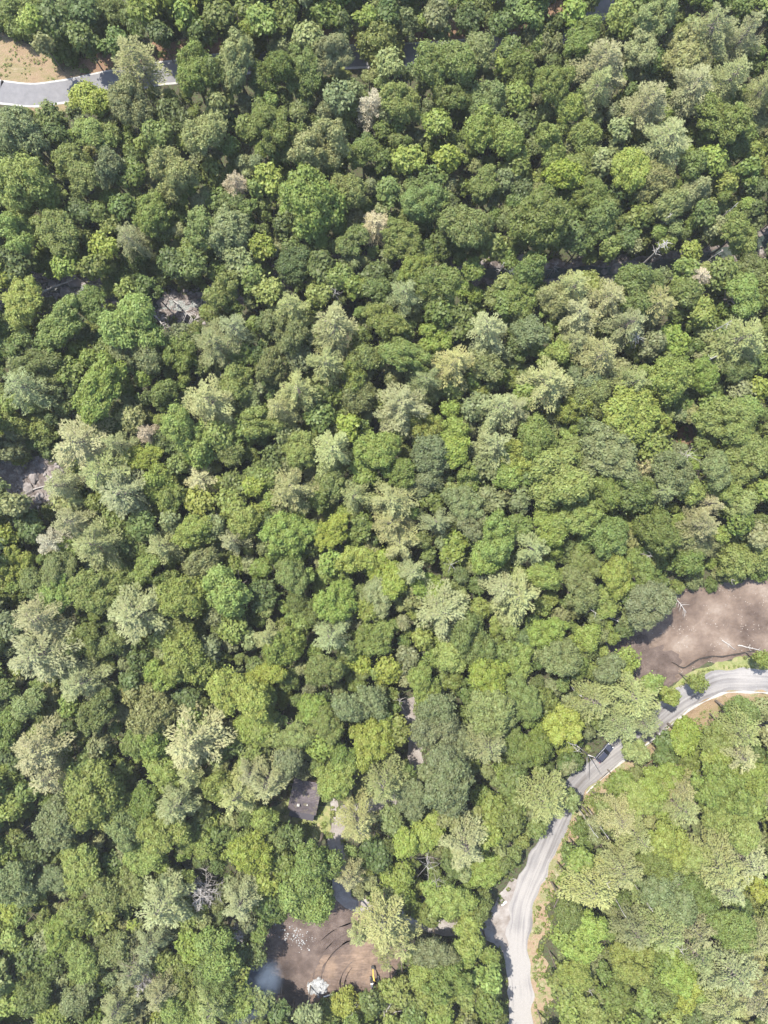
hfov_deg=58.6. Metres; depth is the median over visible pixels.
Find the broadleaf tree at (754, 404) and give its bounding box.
[737,393,764,421]
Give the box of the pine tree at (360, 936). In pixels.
[347,900,370,946]
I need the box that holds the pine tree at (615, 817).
[593,791,635,837]
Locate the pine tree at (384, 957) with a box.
[371,937,398,971]
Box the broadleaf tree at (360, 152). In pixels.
[347,135,378,177]
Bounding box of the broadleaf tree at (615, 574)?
[598,554,633,602]
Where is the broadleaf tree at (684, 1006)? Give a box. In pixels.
[675,984,703,1015]
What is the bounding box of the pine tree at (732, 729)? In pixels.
[709,704,762,749]
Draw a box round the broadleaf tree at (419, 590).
[408,568,444,604]
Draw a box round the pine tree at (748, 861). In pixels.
[709,832,767,885]
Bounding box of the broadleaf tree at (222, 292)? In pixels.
[201,268,238,308]
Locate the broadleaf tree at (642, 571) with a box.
[622,547,655,585]
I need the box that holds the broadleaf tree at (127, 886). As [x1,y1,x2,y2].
[84,864,152,912]
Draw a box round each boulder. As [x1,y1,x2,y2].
[16,466,23,473]
[21,482,33,493]
[28,471,38,484]
[34,492,44,499]
[40,462,47,469]
[48,279,58,287]
[60,286,70,296]
[66,274,80,286]
[156,297,168,307]
[170,290,177,297]
[601,269,607,274]
[610,263,623,274]
[624,259,637,265]
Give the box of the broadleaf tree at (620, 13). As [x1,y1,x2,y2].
[603,0,637,50]
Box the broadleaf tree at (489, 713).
[461,687,517,739]
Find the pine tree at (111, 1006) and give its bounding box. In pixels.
[100,978,142,1023]
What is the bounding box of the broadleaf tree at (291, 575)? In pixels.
[274,558,308,596]
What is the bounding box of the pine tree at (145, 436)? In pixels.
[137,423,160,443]
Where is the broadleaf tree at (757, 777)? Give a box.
[729,760,767,797]
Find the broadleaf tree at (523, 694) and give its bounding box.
[504,672,542,721]
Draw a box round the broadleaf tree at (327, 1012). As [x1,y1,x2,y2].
[319,991,343,1023]
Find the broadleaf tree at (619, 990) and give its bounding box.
[605,967,635,1008]
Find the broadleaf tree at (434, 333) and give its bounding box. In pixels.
[418,320,454,355]
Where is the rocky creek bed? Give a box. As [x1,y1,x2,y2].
[0,225,767,321]
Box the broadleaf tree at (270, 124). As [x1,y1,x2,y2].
[251,99,293,152]
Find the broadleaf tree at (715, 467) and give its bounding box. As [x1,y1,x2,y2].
[695,447,732,492]
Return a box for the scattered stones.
[269,926,315,952]
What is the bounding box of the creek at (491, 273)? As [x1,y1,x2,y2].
[0,234,767,310]
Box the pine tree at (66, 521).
[51,507,99,537]
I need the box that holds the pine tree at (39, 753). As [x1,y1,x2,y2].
[11,715,74,776]
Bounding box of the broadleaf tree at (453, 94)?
[430,77,473,121]
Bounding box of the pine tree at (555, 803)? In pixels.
[513,765,568,823]
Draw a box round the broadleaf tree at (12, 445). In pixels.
[0,430,29,461]
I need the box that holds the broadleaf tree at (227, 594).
[199,562,253,618]
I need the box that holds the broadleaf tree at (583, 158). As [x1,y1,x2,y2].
[564,144,600,174]
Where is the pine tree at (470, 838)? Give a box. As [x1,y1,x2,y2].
[436,805,488,869]
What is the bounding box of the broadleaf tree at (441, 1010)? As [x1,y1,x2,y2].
[428,994,455,1017]
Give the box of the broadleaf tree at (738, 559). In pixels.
[716,534,767,584]
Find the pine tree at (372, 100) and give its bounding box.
[354,87,380,136]
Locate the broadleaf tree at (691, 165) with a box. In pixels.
[675,147,708,181]
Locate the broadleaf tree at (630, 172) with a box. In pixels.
[610,144,651,194]
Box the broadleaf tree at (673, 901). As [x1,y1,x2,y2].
[636,869,698,928]
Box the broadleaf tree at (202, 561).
[180,543,220,578]
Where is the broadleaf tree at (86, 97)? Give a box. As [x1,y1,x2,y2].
[66,78,110,117]
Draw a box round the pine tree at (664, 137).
[636,116,692,166]
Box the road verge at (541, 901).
[527,690,765,1023]
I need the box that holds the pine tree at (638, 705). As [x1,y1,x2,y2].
[599,669,660,720]
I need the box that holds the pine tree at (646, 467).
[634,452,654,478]
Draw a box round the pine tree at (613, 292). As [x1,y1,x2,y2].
[583,277,626,319]
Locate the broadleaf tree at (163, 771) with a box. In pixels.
[146,758,182,793]
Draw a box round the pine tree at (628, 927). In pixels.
[606,900,652,951]
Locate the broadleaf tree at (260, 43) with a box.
[251,29,271,59]
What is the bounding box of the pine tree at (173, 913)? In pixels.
[134,867,195,930]
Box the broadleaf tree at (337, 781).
[313,761,357,802]
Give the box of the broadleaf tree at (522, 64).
[502,49,536,90]
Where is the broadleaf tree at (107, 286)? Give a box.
[100,258,119,298]
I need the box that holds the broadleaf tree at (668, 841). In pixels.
[645,817,691,875]
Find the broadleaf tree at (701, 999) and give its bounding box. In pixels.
[694,972,724,1007]
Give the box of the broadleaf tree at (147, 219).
[130,190,174,239]
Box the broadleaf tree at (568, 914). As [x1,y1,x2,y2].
[550,881,583,933]
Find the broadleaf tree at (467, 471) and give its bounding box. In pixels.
[455,460,481,491]
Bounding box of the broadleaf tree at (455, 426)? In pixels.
[439,414,472,440]
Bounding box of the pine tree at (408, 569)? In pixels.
[396,555,424,584]
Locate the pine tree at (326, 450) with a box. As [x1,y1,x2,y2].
[312,430,352,476]
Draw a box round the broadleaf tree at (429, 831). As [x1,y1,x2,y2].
[410,809,446,855]
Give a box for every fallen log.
[42,280,71,292]
[154,311,167,329]
[169,296,198,323]
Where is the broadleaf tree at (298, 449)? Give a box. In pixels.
[281,430,315,471]
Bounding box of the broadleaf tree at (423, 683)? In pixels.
[405,657,444,708]
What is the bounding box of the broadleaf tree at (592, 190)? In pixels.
[567,171,608,210]
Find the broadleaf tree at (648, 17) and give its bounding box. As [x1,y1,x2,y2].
[630,0,679,35]
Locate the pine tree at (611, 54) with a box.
[569,37,626,103]
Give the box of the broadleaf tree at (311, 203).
[275,161,349,239]
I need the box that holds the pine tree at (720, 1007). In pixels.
[696,973,747,1023]
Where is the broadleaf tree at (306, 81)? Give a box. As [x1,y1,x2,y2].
[286,42,323,100]
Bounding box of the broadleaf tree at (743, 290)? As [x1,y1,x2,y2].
[723,271,761,318]
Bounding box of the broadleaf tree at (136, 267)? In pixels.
[111,246,154,292]
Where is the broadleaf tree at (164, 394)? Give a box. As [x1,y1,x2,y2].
[148,376,181,413]
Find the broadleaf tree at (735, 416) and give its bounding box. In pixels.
[690,390,758,447]
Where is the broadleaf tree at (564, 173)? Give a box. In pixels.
[541,157,585,190]
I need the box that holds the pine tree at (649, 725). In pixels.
[621,701,662,738]
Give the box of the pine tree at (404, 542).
[377,521,419,559]
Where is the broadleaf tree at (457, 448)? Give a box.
[442,433,471,469]
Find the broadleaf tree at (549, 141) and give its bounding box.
[535,120,566,170]
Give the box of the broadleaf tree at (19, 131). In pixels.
[0,104,51,161]
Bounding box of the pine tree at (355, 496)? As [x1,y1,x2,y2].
[340,475,379,515]
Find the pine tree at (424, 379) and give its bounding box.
[403,365,442,398]
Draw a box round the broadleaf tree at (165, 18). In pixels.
[145,9,174,34]
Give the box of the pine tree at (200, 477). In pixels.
[184,463,218,493]
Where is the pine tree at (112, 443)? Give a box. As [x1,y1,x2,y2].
[99,429,143,457]
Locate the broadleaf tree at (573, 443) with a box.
[550,434,589,468]
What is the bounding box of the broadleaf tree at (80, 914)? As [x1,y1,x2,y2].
[59,897,100,930]
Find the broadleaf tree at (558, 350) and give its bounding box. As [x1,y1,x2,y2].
[536,334,577,368]
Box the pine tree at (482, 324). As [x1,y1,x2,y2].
[466,311,507,355]
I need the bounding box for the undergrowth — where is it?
[0,0,767,1023]
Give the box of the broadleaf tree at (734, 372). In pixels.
[720,355,757,384]
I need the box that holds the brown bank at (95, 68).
[63,0,567,75]
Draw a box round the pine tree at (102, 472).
[78,442,135,503]
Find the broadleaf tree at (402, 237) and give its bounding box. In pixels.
[380,215,424,265]
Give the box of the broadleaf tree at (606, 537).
[577,513,629,559]
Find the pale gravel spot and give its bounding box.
[330,799,342,825]
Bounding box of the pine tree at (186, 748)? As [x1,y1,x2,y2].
[161,701,237,772]
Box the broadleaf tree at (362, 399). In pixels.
[341,380,376,416]
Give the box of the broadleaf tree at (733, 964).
[694,935,762,998]
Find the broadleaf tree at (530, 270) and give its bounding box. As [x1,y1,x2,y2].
[510,252,548,288]
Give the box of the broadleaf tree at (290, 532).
[256,509,321,562]
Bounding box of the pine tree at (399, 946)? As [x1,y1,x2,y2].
[389,909,422,961]
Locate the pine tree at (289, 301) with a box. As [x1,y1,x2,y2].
[274,291,309,324]
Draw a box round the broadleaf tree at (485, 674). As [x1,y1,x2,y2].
[467,646,510,694]
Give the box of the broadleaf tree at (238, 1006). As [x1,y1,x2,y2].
[216,977,256,1023]
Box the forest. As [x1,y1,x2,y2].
[0,0,767,1023]
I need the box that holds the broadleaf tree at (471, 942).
[452,909,484,960]
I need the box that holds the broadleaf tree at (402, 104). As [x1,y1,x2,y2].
[378,80,420,124]
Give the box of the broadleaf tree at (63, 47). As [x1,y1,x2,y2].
[49,32,80,67]
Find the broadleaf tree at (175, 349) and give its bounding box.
[161,330,199,373]
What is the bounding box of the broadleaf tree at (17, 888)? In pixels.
[0,859,39,908]
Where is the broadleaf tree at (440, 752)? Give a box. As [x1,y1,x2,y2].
[422,720,474,774]
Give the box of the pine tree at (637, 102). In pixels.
[617,80,667,138]
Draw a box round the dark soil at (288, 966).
[246,902,357,1007]
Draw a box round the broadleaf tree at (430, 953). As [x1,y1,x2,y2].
[409,927,461,969]
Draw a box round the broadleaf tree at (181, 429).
[159,399,214,465]
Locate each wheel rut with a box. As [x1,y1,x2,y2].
[308,920,359,958]
[312,931,354,978]
[321,939,352,976]
[339,962,351,989]
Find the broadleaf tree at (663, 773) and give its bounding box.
[636,760,685,803]
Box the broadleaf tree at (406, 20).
[386,3,422,42]
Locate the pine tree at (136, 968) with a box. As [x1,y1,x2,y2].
[114,926,161,990]
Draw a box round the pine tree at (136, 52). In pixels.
[110,34,172,98]
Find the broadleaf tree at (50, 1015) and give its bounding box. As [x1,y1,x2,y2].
[33,982,77,1023]
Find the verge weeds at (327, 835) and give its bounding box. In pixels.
[274,660,767,1023]
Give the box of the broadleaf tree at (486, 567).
[470,540,506,575]
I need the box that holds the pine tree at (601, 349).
[569,336,618,378]
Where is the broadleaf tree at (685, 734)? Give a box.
[666,714,703,757]
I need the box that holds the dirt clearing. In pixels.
[608,575,767,689]
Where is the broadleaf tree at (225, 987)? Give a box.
[191,959,235,1004]
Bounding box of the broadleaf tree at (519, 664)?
[507,638,533,678]
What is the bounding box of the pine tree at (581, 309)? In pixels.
[556,295,601,335]
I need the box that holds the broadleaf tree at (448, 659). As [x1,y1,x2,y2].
[432,640,466,673]
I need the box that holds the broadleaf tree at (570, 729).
[540,702,585,746]
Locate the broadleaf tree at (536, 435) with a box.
[517,411,559,460]
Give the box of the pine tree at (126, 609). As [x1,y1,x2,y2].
[106,582,169,644]
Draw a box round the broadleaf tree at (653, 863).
[633,846,675,883]
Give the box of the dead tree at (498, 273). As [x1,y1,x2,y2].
[493,263,503,282]
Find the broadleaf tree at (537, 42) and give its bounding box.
[521,23,552,63]
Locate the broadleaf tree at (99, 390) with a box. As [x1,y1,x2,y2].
[69,350,130,426]
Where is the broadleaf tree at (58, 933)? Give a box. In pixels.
[43,896,85,953]
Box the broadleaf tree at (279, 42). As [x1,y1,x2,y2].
[266,28,295,57]
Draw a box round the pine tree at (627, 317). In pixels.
[599,306,648,351]
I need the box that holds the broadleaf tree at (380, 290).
[361,276,399,311]
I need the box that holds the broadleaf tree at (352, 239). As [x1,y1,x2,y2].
[335,223,370,256]
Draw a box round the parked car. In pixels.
[595,743,612,762]
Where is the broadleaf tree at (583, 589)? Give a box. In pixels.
[561,564,600,614]
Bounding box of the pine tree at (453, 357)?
[429,343,474,391]
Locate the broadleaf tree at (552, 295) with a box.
[534,281,569,320]
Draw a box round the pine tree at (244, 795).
[214,762,259,816]
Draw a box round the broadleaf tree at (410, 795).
[391,778,426,821]
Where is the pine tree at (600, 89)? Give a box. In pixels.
[579,65,612,119]
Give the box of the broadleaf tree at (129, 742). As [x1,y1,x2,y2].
[119,729,141,760]
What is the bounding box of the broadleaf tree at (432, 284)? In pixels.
[410,263,466,310]
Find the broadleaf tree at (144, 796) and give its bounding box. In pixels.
[126,780,162,820]
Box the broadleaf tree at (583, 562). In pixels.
[568,548,607,577]
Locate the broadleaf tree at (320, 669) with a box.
[303,654,345,686]
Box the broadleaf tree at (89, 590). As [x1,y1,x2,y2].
[66,567,132,616]
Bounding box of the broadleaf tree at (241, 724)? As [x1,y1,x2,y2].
[230,711,273,750]
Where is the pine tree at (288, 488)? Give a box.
[269,467,319,516]
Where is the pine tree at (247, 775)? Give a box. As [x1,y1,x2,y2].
[236,754,265,788]
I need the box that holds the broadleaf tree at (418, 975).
[408,963,432,995]
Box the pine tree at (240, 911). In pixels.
[222,874,263,921]
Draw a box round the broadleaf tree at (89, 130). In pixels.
[71,116,117,151]
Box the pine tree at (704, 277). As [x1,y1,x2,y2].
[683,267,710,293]
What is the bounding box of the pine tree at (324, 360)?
[305,343,345,386]
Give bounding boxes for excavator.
[370,965,379,990]
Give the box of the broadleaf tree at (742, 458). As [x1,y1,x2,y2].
[722,434,767,485]
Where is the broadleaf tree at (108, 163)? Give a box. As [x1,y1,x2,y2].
[93,144,125,193]
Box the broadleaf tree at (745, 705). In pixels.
[714,693,761,729]
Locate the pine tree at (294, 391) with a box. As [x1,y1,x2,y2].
[274,368,324,416]
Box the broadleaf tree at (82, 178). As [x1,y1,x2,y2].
[65,159,106,207]
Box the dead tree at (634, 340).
[615,332,644,351]
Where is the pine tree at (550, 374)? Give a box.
[516,355,573,413]
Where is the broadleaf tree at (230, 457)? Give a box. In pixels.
[213,440,246,467]
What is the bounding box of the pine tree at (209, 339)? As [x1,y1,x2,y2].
[190,318,239,368]
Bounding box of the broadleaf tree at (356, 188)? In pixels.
[329,170,369,210]
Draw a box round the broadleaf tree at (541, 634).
[526,615,570,649]
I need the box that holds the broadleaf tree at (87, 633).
[56,620,101,658]
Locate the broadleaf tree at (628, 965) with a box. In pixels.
[607,932,656,985]
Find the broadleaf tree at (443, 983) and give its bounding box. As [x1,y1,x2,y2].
[421,941,475,1006]
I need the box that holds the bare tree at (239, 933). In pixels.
[232,923,244,943]
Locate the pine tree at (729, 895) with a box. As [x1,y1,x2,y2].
[702,864,745,906]
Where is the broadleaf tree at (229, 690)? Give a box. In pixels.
[205,664,272,724]
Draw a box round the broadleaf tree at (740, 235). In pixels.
[708,210,758,258]
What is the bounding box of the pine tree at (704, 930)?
[674,908,718,951]
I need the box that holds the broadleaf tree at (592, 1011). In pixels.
[576,994,610,1023]
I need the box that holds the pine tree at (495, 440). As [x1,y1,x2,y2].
[468,420,514,469]
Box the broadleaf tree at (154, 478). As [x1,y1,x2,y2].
[141,461,174,503]
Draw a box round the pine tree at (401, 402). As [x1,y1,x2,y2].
[372,381,431,437]
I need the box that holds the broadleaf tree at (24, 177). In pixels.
[0,149,55,214]
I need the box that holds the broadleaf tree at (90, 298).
[76,283,107,325]
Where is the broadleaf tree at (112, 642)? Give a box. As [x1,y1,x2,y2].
[95,627,127,657]
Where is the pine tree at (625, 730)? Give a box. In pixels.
[592,699,636,743]
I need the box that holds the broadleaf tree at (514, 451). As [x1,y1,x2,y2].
[497,437,532,478]
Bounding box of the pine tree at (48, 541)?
[36,519,76,554]
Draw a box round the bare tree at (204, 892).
[187,866,223,910]
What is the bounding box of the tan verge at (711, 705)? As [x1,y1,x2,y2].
[642,694,767,767]
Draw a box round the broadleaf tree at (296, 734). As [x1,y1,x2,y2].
[268,718,316,751]
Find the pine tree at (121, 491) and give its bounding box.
[99,461,153,519]
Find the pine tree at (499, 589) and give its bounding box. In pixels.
[477,569,518,605]
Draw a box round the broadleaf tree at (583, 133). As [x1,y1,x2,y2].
[566,116,602,152]
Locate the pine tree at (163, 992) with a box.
[144,958,178,1012]
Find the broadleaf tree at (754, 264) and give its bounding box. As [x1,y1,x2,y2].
[737,250,767,288]
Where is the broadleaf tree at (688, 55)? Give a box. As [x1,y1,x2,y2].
[661,16,712,80]
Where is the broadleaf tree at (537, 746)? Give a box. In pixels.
[521,729,552,766]
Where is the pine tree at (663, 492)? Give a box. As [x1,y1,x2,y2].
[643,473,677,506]
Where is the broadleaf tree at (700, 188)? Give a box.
[680,176,712,211]
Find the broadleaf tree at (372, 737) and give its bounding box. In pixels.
[347,716,394,774]
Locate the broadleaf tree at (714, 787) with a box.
[687,759,756,816]
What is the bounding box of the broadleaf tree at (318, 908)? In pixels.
[276,867,335,927]
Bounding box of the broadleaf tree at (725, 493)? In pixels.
[702,475,743,502]
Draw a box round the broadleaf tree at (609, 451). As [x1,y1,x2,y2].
[578,418,643,484]
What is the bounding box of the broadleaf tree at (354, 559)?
[332,545,379,573]
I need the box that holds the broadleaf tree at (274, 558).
[266,545,304,569]
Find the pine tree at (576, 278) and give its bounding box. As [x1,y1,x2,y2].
[550,269,591,306]
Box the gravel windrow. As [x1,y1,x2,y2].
[586,691,767,792]
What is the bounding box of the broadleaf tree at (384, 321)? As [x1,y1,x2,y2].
[361,302,408,341]
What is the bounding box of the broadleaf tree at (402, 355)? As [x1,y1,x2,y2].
[378,334,433,374]
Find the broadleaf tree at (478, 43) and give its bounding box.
[465,31,497,72]
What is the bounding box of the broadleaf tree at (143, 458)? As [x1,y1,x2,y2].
[119,443,164,469]
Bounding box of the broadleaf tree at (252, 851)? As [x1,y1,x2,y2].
[227,829,274,876]
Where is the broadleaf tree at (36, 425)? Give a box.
[0,409,55,442]
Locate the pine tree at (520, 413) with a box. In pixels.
[497,393,529,433]
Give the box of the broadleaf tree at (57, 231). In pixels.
[28,208,79,258]
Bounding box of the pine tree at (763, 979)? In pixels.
[730,951,767,997]
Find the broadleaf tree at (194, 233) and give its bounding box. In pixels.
[182,204,214,251]
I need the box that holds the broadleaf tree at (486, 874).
[466,848,507,889]
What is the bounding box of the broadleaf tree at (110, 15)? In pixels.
[93,0,126,36]
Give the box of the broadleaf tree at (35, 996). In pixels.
[14,973,54,1017]
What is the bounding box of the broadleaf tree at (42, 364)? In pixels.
[9,348,68,387]
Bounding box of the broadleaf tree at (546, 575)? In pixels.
[523,561,563,591]
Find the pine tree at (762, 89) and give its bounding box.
[741,69,767,114]
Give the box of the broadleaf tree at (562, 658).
[535,637,588,678]
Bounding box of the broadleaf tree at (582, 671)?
[565,656,591,680]
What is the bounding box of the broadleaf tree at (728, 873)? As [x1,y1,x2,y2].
[685,822,746,889]
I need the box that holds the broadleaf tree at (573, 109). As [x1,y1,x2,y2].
[554,90,584,129]
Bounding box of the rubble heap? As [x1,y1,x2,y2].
[307,977,328,997]
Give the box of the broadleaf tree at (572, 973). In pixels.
[554,957,593,992]
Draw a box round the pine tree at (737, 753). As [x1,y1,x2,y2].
[704,734,759,773]
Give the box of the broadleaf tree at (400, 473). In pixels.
[379,458,416,491]
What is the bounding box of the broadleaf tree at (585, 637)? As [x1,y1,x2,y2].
[568,620,602,655]
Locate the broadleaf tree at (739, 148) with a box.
[706,131,751,161]
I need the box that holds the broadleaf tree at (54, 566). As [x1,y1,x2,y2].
[41,549,77,591]
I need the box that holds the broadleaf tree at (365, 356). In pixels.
[346,342,386,371]
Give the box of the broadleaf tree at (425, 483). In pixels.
[409,471,444,498]
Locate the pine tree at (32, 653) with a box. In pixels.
[7,619,84,683]
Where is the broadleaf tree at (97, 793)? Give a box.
[61,758,130,834]
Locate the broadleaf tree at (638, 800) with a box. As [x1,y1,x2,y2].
[622,778,664,821]
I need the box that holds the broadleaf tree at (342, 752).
[327,738,355,767]
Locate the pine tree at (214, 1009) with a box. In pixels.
[196,985,233,1023]
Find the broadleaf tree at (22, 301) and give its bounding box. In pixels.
[0,274,46,330]
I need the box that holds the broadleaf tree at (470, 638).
[448,609,496,665]
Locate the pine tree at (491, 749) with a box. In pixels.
[457,723,511,763]
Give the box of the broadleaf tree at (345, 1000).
[329,983,364,1019]
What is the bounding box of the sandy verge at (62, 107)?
[27,104,66,111]
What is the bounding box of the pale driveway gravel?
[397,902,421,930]
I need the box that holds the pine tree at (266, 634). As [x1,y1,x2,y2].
[253,618,285,647]
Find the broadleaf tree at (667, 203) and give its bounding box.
[650,186,690,232]
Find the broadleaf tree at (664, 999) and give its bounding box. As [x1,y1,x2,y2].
[646,972,678,1013]
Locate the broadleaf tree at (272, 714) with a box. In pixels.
[254,693,280,728]
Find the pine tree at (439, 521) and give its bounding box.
[416,507,455,534]
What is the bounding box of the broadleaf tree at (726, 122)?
[694,91,757,145]
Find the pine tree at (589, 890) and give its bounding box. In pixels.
[555,853,619,910]
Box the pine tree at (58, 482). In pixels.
[44,466,88,498]
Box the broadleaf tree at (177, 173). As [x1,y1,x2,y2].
[147,144,200,205]
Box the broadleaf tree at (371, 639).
[352,618,394,657]
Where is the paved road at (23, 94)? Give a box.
[0,0,614,105]
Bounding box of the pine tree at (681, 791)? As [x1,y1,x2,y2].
[655,759,697,803]
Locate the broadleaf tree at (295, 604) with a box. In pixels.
[285,590,324,625]
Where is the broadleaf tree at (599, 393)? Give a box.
[572,374,611,419]
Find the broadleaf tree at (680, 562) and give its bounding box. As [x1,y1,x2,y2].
[648,544,707,578]
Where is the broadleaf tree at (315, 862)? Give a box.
[288,832,345,901]
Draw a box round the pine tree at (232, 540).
[218,528,252,556]
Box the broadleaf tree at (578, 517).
[548,500,605,535]
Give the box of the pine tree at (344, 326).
[308,301,359,365]
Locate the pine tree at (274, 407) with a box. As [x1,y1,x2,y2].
[266,396,300,426]
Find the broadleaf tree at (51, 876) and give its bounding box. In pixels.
[30,861,67,893]
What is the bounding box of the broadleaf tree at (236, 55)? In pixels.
[218,26,254,94]
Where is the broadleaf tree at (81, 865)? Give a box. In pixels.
[58,839,105,901]
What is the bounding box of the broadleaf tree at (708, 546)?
[675,534,724,558]
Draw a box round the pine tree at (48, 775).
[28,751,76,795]
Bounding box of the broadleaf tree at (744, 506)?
[720,488,758,518]
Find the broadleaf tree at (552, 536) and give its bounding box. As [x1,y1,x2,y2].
[532,507,568,548]
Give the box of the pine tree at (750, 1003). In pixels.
[724,973,767,1023]
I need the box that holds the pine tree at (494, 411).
[478,392,519,436]
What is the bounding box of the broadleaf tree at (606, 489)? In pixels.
[580,467,621,512]
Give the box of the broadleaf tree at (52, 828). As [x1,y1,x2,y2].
[29,791,75,853]
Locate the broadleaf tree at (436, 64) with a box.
[411,37,476,89]
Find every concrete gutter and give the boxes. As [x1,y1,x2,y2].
[0,14,569,84]
[0,14,607,106]
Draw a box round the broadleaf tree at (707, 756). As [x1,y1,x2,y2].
[697,745,735,766]
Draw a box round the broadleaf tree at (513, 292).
[501,279,539,318]
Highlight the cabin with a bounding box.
[288,776,319,820]
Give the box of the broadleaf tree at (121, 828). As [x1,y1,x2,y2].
[103,806,143,854]
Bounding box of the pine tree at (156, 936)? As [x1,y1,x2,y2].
[133,910,177,964]
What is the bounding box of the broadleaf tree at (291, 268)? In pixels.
[272,243,312,286]
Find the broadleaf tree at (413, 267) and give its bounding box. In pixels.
[396,253,434,286]
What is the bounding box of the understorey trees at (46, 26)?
[0,0,767,1023]
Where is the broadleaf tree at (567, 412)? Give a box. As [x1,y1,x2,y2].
[555,395,593,425]
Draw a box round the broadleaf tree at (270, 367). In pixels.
[254,345,286,386]
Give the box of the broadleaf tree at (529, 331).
[509,313,550,350]
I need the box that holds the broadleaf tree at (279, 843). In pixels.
[263,825,289,865]
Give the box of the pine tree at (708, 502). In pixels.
[694,489,723,516]
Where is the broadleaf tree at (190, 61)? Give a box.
[174,36,212,104]
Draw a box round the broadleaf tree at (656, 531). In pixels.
[630,506,683,558]
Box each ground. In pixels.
[0,0,767,1023]
[0,456,63,508]
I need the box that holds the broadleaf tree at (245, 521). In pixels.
[226,505,262,539]
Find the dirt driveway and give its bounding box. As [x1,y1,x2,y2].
[327,697,459,936]
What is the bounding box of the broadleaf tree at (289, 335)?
[259,307,310,356]
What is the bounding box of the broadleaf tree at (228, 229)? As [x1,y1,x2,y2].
[203,202,250,263]
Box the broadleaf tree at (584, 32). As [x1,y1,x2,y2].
[560,11,604,59]
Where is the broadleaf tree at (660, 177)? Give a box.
[633,160,677,204]
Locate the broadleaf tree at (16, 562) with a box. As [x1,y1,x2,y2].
[0,544,35,583]
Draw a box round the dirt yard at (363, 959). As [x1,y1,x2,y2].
[247,896,414,1011]
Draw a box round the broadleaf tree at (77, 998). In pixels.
[57,981,96,1019]
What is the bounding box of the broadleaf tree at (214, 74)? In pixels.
[204,54,225,92]
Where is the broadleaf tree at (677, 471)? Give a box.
[649,450,697,497]
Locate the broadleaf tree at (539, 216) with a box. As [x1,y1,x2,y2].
[506,180,577,249]
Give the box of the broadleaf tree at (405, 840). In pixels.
[391,814,420,860]
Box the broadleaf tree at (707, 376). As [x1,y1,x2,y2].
[688,355,719,394]
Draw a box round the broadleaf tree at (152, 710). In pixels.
[125,682,179,742]
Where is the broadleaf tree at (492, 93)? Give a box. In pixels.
[463,79,508,116]
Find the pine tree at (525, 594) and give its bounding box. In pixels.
[490,566,540,625]
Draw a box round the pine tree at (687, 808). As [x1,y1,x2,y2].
[660,784,701,825]
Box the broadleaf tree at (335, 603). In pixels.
[310,579,361,624]
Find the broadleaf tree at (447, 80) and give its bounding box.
[445,50,458,83]
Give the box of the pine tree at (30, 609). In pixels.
[10,592,73,636]
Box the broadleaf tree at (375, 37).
[352,14,406,76]
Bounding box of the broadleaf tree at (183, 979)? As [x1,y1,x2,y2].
[170,957,201,1004]
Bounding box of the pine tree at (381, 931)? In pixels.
[352,886,410,954]
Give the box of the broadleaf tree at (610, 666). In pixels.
[591,652,627,683]
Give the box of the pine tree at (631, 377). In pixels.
[608,364,652,394]
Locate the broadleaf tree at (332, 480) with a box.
[314,460,346,499]
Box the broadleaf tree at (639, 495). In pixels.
[603,476,659,513]
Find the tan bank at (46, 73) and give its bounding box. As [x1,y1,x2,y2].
[0,32,80,82]
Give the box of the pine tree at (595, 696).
[564,679,611,723]
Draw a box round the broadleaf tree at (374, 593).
[360,573,400,621]
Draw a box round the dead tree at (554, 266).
[547,262,559,277]
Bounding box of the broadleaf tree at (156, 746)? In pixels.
[136,725,169,759]
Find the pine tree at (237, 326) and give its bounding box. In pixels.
[219,314,257,348]
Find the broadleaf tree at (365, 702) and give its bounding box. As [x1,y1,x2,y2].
[330,683,390,722]
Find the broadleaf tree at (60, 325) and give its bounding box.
[36,293,86,351]
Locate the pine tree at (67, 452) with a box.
[51,414,118,476]
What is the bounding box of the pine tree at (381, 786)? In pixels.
[360,749,409,804]
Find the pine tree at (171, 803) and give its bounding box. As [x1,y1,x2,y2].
[155,781,201,824]
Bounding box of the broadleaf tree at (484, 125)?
[462,98,526,165]
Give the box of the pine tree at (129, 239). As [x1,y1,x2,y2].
[115,221,154,262]
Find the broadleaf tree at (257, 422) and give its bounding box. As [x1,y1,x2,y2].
[240,405,287,438]
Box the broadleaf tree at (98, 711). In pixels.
[75,687,120,736]
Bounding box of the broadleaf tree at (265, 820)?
[249,803,280,834]
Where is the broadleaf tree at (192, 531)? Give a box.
[169,513,214,550]
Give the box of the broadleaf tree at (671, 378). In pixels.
[643,355,698,407]
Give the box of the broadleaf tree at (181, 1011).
[158,986,208,1023]
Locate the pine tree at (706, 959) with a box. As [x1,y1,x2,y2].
[670,924,713,975]
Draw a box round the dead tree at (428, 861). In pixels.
[418,853,439,875]
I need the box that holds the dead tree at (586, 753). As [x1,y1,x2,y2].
[568,742,599,773]
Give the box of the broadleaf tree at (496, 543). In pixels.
[471,507,516,562]
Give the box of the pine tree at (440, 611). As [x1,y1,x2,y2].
[414,576,470,643]
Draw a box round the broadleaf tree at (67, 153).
[50,142,92,183]
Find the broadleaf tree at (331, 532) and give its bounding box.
[313,513,350,552]
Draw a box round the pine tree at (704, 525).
[674,505,721,542]
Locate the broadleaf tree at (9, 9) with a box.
[0,0,24,30]
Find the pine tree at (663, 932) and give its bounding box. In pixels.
[634,893,687,957]
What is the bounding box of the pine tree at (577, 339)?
[555,327,589,358]
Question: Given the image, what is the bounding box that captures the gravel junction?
[480,878,516,954]
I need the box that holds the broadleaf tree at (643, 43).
[623,25,658,68]
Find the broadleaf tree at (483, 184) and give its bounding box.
[468,163,499,207]
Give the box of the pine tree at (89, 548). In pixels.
[71,515,123,571]
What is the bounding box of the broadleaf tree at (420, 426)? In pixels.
[404,408,441,438]

